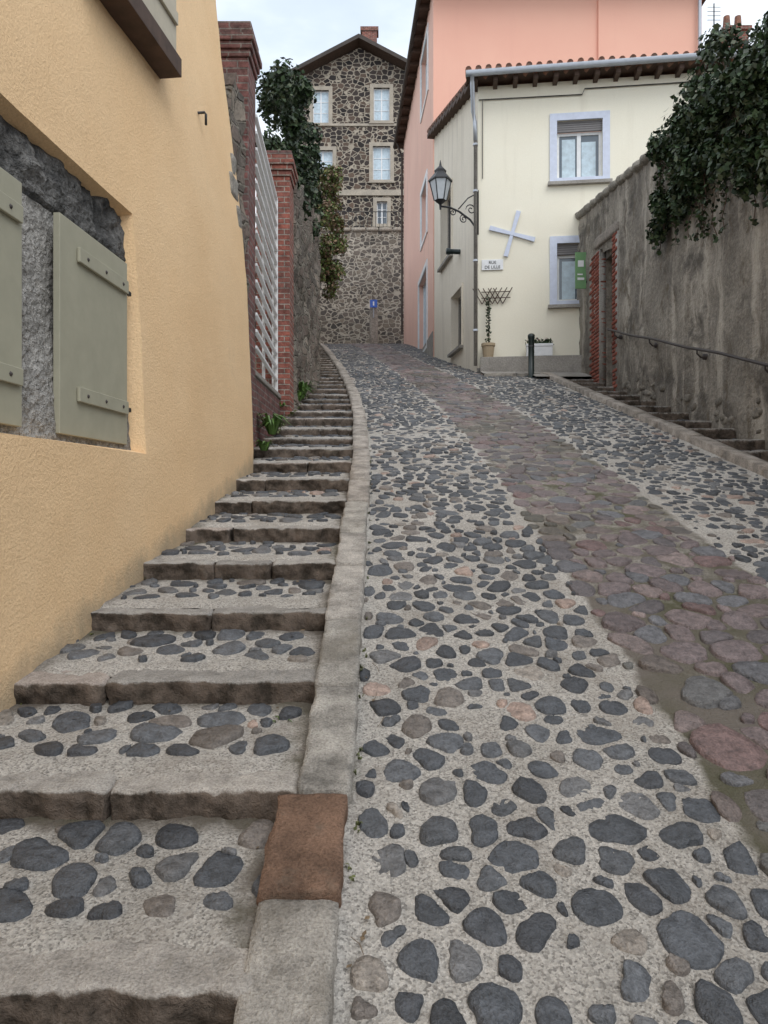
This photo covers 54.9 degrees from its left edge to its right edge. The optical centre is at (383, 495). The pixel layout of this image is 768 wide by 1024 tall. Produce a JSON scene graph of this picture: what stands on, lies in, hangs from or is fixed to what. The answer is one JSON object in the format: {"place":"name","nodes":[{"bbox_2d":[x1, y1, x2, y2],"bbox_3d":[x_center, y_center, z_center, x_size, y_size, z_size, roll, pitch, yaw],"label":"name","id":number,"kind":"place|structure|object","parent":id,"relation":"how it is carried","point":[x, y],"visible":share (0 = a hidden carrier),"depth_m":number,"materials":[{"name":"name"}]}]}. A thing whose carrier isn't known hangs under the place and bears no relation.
{"place":"outdoors","nodes":[
{"label":"outdoors","id":0,"kind":"place"},
{"bbox_2d":[216,0,767,227],"label":"sky","id":1,"kind":"structure","parent":0,"point":[297,30],"materials":[{"name":"white"}]},
{"bbox_2d":[479,370,590,376],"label":"pavement","id":2,"kind":"structure","parent":0,"point":[502,374],"depth_m":15.15,"materials":[{"name":"grey concrete"}]},
{"bbox_2d":[528,333,534,377],"bbox_3d":[2.987,-2.845,15.000,0.144,0.890,0.144,0,0,0],"label":"bollard","id":3,"kind":"object","parent":2,"relation":"on","point":[531,338],"visible":0.99,"depth_m":14.95,"materials":[{"name":"metal"}]},
{"bbox_2d":[324,343,767,1023],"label":"cobblestone street","id":4,"kind":"structure","parent":0,"point":[558,807],"depth_m":2.66,"materials":[{"name":"grey stone"}]},
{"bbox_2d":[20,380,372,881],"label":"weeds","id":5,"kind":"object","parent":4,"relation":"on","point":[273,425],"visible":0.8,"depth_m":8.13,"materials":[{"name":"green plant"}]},
{"bbox_2d":[236,343,369,1023],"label":"kerb","id":6,"kind":"structure","parent":4,"relation":"on","point":[289,975],"depth_m":2.03,"materials":[{"name":"stone"}]},
{"bbox_2d":[369,300,377,343],"bbox_3d":[-0.467,-7.735,33.226,0.380,2.033,0.522,0,0,0],"label":"blue sign","id":7,"kind":"object","parent":4,"relation":"on","point":[373,327],"visible":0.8,"depth_m":33.12,"materials":[{"name":"metal"}]},
{"bbox_2d":[541,372,767,478],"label":"kerb","id":8,"kind":"structure","parent":4,"relation":"on","point":[757,465],"depth_m":8.26,"materials":[{"name":"stone"}]},
{"bbox_2d":[577,102,767,449],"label":"garden wall","id":9,"kind":"structure","parent":4,"relation":"on","point":[706,293],"depth_m":9.96,"materials":[{"name":"grey concrete"}]},
{"bbox_2d":[575,252,586,288],"bbox_3d":[4.035,-4.600,15.082,0.270,0.740,0.036,0,0,0],"label":"green sign","id":10,"kind":"object","parent":9,"relation":"attached to","point":[580,273],"visible":0.98,"depth_m":15.07,"materials":[{"name":"metal"}]},
{"bbox_2d":[589,230,618,390],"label":"brick jambs","id":11,"kind":"object","parent":9,"relation":"attached to","point":[597,302],"visible":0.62,"depth_m":14.21,"materials":[{"name":"red brick"}]},
{"bbox_2d":[593,221,619,248],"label":"lintel","id":12,"kind":"structure","parent":11,"relation":"on","point":[600,240],"depth_m":13.66,"materials":[{"name":"stone"}]},
{"bbox_2d":[575,77,762,219],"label":"coping stones","id":13,"kind":"object","parent":9,"relation":"on","point":[635,167],"visible":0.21,"depth_m":13.16,"materials":[{"name":"grey stone"}]},
{"bbox_2d":[607,328,767,372],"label":"handrail","id":14,"kind":"object","parent":9,"relation":"attached to","point":[705,356],"visible":1,"depth_m":9.49,"materials":[{"name":"metal"}]},
{"bbox_2d":[622,376,762,433],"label":"exposed stones","id":15,"kind":"object","parent":9,"relation":"attached to","point":[757,412],"visible":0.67,"depth_m":9.84,"materials":[{"name":"stone"}]},
{"bbox_2d":[645,11,767,255],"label":"ivy","id":16,"kind":"object","parent":9,"relation":"attached to","point":[692,152],"visible":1,"depth_m":8.81,"materials":[{"name":"green plant"}]},
{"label":"ground","id":17,"kind":"structure","parent":0,"visible":0},
{"bbox_2d":[0,93,145,453],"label":"window reveals and gable","id":18,"kind":"object","parent":17,"relation":"on","point":[52,177],"visible":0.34,"depth_m":3.36,"materials":[{"name":"concrete"}]},
{"bbox_2d":[0,167,130,444],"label":"shutters","id":19,"kind":"object","parent":18,"relation":"attached to","point":[91,292],"visible":1,"depth_m":3.51,"materials":[{"name":"green paint"}]},
{"bbox_2d":[0,0,252,711],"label":"street wall","id":20,"kind":"structure","parent":17,"relation":"on","point":[86,531],"depth_m":4.28,"materials":[{"name":"yellow paint"}]},
{"bbox_2d":[100,0,181,78],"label":"window","id":21,"kind":"structure","parent":20,"relation":"attached to","point":[148,27],"depth_m":4.50,"materials":[{"name":"brown wood"}]},
{"bbox_2d":[198,111,206,124],"bbox_3d":[-1.389,-2.872,5.620,0.089,0.104,0.020,0,0,0],"label":"wall hook","id":22,"kind":"object","parent":20,"relation":"attached to","point":[202,112],"depth_m":5.61,"materials":[{"name":"black metal"}]},
{"bbox_2d":[229,152,241,228],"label":"corner quoins","id":23,"kind":"object","parent":20,"relation":"attached to","point":[233,185],"visible":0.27,"depth_m":6.61,"materials":[{"name":"stone"}]},
{"bbox_2d":[0,346,353,1023],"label":"stone staircase","id":24,"kind":"structure","parent":17,"relation":"on","point":[132,856],"depth_m":2.42,"materials":[{"name":"stone"}]},
{"bbox_2d":[28,479,383,967],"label":"leaf litter","id":25,"kind":"object","parent":24,"relation":"on","point":[362,937],"visible":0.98,"depth_m":1.79,"materials":[{"name":"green plant"}]},
{"bbox_2d":[223,73,249,294],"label":"stone wall","id":26,"kind":"structure","parent":17,"relation":"on","point":[236,106],"depth_m":7.05,"materials":[{"name":"grey stone"}]},
{"bbox_2d":[221,58,254,448],"bbox_3d":[-1.535,-1.910,7.400,0.430,4.720,0.400,0,0,0],"label":"shaft","id":27,"kind":"object","parent":17,"relation":"on","point":[245,78],"visible":0.27,"depth_m":7.31,"materials":[{"name":"brick"}]},
{"bbox_2d":[218,21,261,80],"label":"brick pillar","id":28,"kind":"structure","parent":27,"relation":"on","point":[237,39],"depth_m":7.17,"materials":[{"name":"red brick"}]},
{"bbox_2d":[255,370,280,446],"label":"brick base wall","id":29,"kind":"structure","parent":17,"relation":"on","point":[267,397],"depth_m":8.59,"materials":[{"name":"red brick"}]},
{"bbox_2d":[255,114,277,390],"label":"white slatted fence","id":30,"kind":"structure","parent":29,"relation":"on","point":[265,181],"depth_m":8.73,"materials":[{"name":"paint"}]},
{"bbox_2d":[256,177,293,417],"bbox_3d":[-1.495,-2.175,10.175,0.450,4.250,0.450,0,0,0],"label":"shaft","id":31,"kind":"object","parent":17,"relation":"on","point":[283,188],"visible":0.31,"depth_m":9.95,"materials":[{"name":"brick"}]},
{"bbox_2d":[255,150,297,188],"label":"brick pillar","id":32,"kind":"structure","parent":31,"relation":"on","point":[281,163],"depth_m":9.92,"materials":[{"name":"red brick"}]},
{"bbox_2d":[255,179,321,408],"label":"stone wall","id":33,"kind":"structure","parent":17,"relation":"on","point":[307,317],"depth_m":11.63,"materials":[{"name":"grey stone"}]},
{"bbox_2d":[255,57,325,239],"bbox_3d":[-1.528,-5.548,12.279,1.019,2.664,3.689,0,0,0],"label":"ivy","id":34,"kind":"object","parent":33,"relation":"attached to","point":[282,93],"visible":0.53,"depth_m":11.49,"materials":[{"name":"green plant"}]},
{"bbox_2d":[316,164,348,300],"bbox_3d":[-1.450,-6.883,19.574,1.172,3.348,2.044,0,0,-12],"label":"hanging shrub","id":35,"kind":"object","parent":33,"relation":"attached to","point":[332,270],"visible":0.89,"depth_m":19.36,"materials":[{"name":"green plant"}]},
{"bbox_2d":[255,231,403,359],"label":"retaining wall","id":36,"kind":"structure","parent":17,"relation":"on","point":[370,261],"depth_m":34.30,"materials":[{"name":"grey stone"}]},
{"bbox_2d":[255,227,403,231],"bbox_3d":[1.295,-12.347,34.502,26.596,0.199,0.634,0,0,0],"label":"coping","id":37,"kind":"object","parent":36,"relation":"on","point":[382,229],"visible":0.07,"depth_m":34.22,"materials":[{"name":"stone"}]},
{"bbox_2d":[337,211,403,227],"bbox_3d":[-0.906,-12.842,34.448,6.212,0.827,0.033,0,0,0],"label":"iron railing","id":38,"kind":"object","parent":37,"relation":"on","point":[371,216],"visible":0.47,"depth_m":34.44,"materials":[{"name":"metal"}]},
{"bbox_2d":[303,48,404,229],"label":"walls","id":39,"kind":"structure","parent":17,"relation":"on","point":[350,77],"depth_m":40.00,"materials":[{"name":"grey stone"}]},
{"bbox_2d":[290,34,406,108],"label":"roof","id":40,"kind":"structure","parent":39,"relation":"on","point":[347,46],"depth_m":39.52,"materials":[{"name":"brown wood"}]},
{"bbox_2d":[360,26,378,42],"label":"chimney","id":41,"kind":"object","parent":40,"relation":"on","point":[371,33],"visible":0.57,"depth_m":40.60,"materials":[{"name":"brick"}]},
{"bbox_2d":[309,84,403,226],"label":"windows and quoins","id":42,"kind":"structure","parent":39,"relation":"attached to","point":[381,164],"depth_m":39.97,"materials":[{"name":"stone"}]},
{"bbox_2d":[404,0,701,356],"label":"walls","id":43,"kind":"structure","parent":17,"relation":"on","point":[464,34],"depth_m":20.70,"materials":[{"name":"pink paint"}]},
{"bbox_2d":[418,22,432,356],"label":"windows","id":44,"kind":"structure","parent":43,"relation":"attached to","point":[427,348],"depth_m":22.78,"materials":[{"name":"white paint"}]},
{"bbox_2d":[393,0,700,333],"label":"gutters","id":45,"kind":"object","parent":43,"relation":"attached to","point":[413,36],"visible":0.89,"depth_m":25.71,"materials":[{"name":"metal"}]},
{"bbox_2d":[396,0,705,148],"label":"roof","id":46,"kind":"structure","parent":43,"relation":"on","point":[419,30],"depth_m":24.66,"materials":[{"name":"brown wood"}]},
{"bbox_2d":[434,72,713,371],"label":"walls","id":47,"kind":"structure","parent":17,"relation":"on","point":[516,154],"depth_m":15.90,"materials":[{"name":"beige paint"}]},
{"bbox_2d":[428,160,478,234],"bbox_3d":[1.494,-6.400,15.764,1.107,1.500,0.478,0,0,0],"label":"street lamp","id":48,"kind":"object","parent":47,"relation":"attached to","point":[440,180],"visible":1,"depth_m":15.69,"materials":[{"name":"black metal"}]},
{"bbox_2d":[446,248,460,254],"bbox_3d":[1.671,-5.811,17.587,0.380,0.150,0.150,0,0,-8],"label":"vent pipe","id":49,"kind":"object","parent":47,"relation":"attached to","point":[449,251],"visible":0.83,"depth_m":17.54,"materials":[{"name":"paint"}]},
{"bbox_2d":[482,259,502,269],"bbox_3d":[2.338,-4.984,15.941,0.462,0.225,0.025,0,0,7],"label":"street name sign","id":50,"kind":"object","parent":47,"relation":"attached to","point":[494,264],"visible":1,"depth_m":15.93,"materials":[{"name":"white metal"}]},
{"bbox_2d":[489,210,534,256],"bbox_3d":[2.752,-5.632,15.886,0.984,0.988,0.055,0,0,7],"label":"wall cross decoration","id":51,"kind":"object","parent":47,"relation":"attached to","point":[511,233],"depth_m":15.86,"materials":[{"name":"blue paint"}]},
{"bbox_2d":[437,110,612,357],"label":"windows","id":52,"kind":"structure","parent":47,"relation":"attached to","point":[576,156],"depth_m":15.84,"materials":[{"name":"white paint"}]},
{"bbox_2d":[477,355,582,379],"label":"plinth","id":53,"kind":"structure","parent":47,"relation":"attached to","point":[562,363],"depth_m":15.56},
{"bbox_2d":[481,342,494,356],"bbox_3d":[2.226,-3.102,15.795,0.292,0.300,0.300,0,0,0],"label":"flower pot","id":54,"kind":"object","parent":53,"relation":"on","point":[488,349],"visible":0.92,"depth_m":15.69,"materials":[{"name":"ceramic"}]},
{"bbox_2d":[485,295,491,341],"bbox_3d":[2.227,-3.757,15.790,0.140,1.083,0.158,0,0,-26],"label":"climbing plant","id":55,"kind":"object","parent":54,"relation":"in","point":[487,315],"visible":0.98,"depth_m":15.79,"materials":[{"name":"green plant"}]},
{"bbox_2d":[473,287,512,338],"bbox_3d":[2.330,-3.846,15.873,0.856,1.273,0.142,0,0,7],"label":"garden trellis","id":56,"kind":"object","parent":54,"relation":"in","point":[490,291],"visible":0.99,"depth_m":15.90,"materials":[{"name":"brown wood"}]},
{"bbox_2d":[525,343,552,355],"bbox_3d":[3.288,-3.082,15.669,0.560,0.260,0.220,0,0,7],"label":"planter box","id":57,"kind":"object","parent":53,"relation":"on","point":[543,349],"visible":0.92,"depth_m":15.56,"materials":[{"name":"white paint"}]},
{"bbox_2d":[525,337,553,344],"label":"planter flowers","id":58,"kind":"object","parent":57,"relation":"in","point":[547,340],"visible":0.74,"depth_m":15.65,"materials":[{"name":"green plant"}]},
{"bbox_2d":[427,58,730,138],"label":"rafters","id":59,"kind":"object","parent":47,"relation":"on","point":[575,76],"visible":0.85,"depth_m":15.65,"materials":[{"name":"brown wood"}]},
{"bbox_2d":[474,57,734,86],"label":"tiled roof","id":60,"kind":"structure","parent":59,"relation":"on","point":[669,64],"depth_m":15.49,"materials":[{"name":"tile"}]},
{"bbox_2d":[427,47,741,132],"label":"ridge and eave tiles","id":61,"kind":"structure","parent":60,"relation":"attached to","point":[498,65],"depth_m":15.47,"materials":[{"name":"tile"}]},
{"bbox_2d":[466,50,758,365],"bbox_3d":[4.809,-5.907,15.396,6.162,6.195,0.510,0,0,7],"label":"gutter and downpipe","id":62,"kind":"object","parent":47,"relation":"attached to","point":[471,74],"visible":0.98,"depth_m":15.46,"materials":[{"name":"metal"}]},
{"bbox_2d":[606,249,611,386],"bbox_3d":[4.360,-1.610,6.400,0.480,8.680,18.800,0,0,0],"label":"door","id":63,"kind":"structure","parent":17,"relation":"on","point":[608,318],"depth_m":14.20,"materials":[{"name":"brown wood"}]},
{"bbox_2d":[567,379,767,460],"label":"stone staircase","id":64,"kind":"structure","parent":17,"relation":"on","point":[752,447],"depth_m":9.37,"materials":[{"name":"stone"}]},
{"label":"walls","id":65,"kind":"object","parent":17,"relation":"on","visible":0},
{"bbox_2d":[707,3,720,39],"bbox_3d":[9.950,-13.450,22.300,0.400,2.800,0.036,0,0,0],"label":"antenna","id":66,"kind":"object","parent":65,"relation":"on","point":[713,11],"visible":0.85,"depth_m":22.30,"materials":[{"name":"black metal"}]},
{"bbox_2d":[721,15,751,46],"bbox_3d":[10.500,-13.100,22.300,0.840,2.700,0.740,0,0,0],"label":"chimney","id":67,"kind":"object","parent":65,"relation":"on","point":[737,19],"visible":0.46,"depth_m":22.00,"materials":[{"name":"brick"}]}
]}

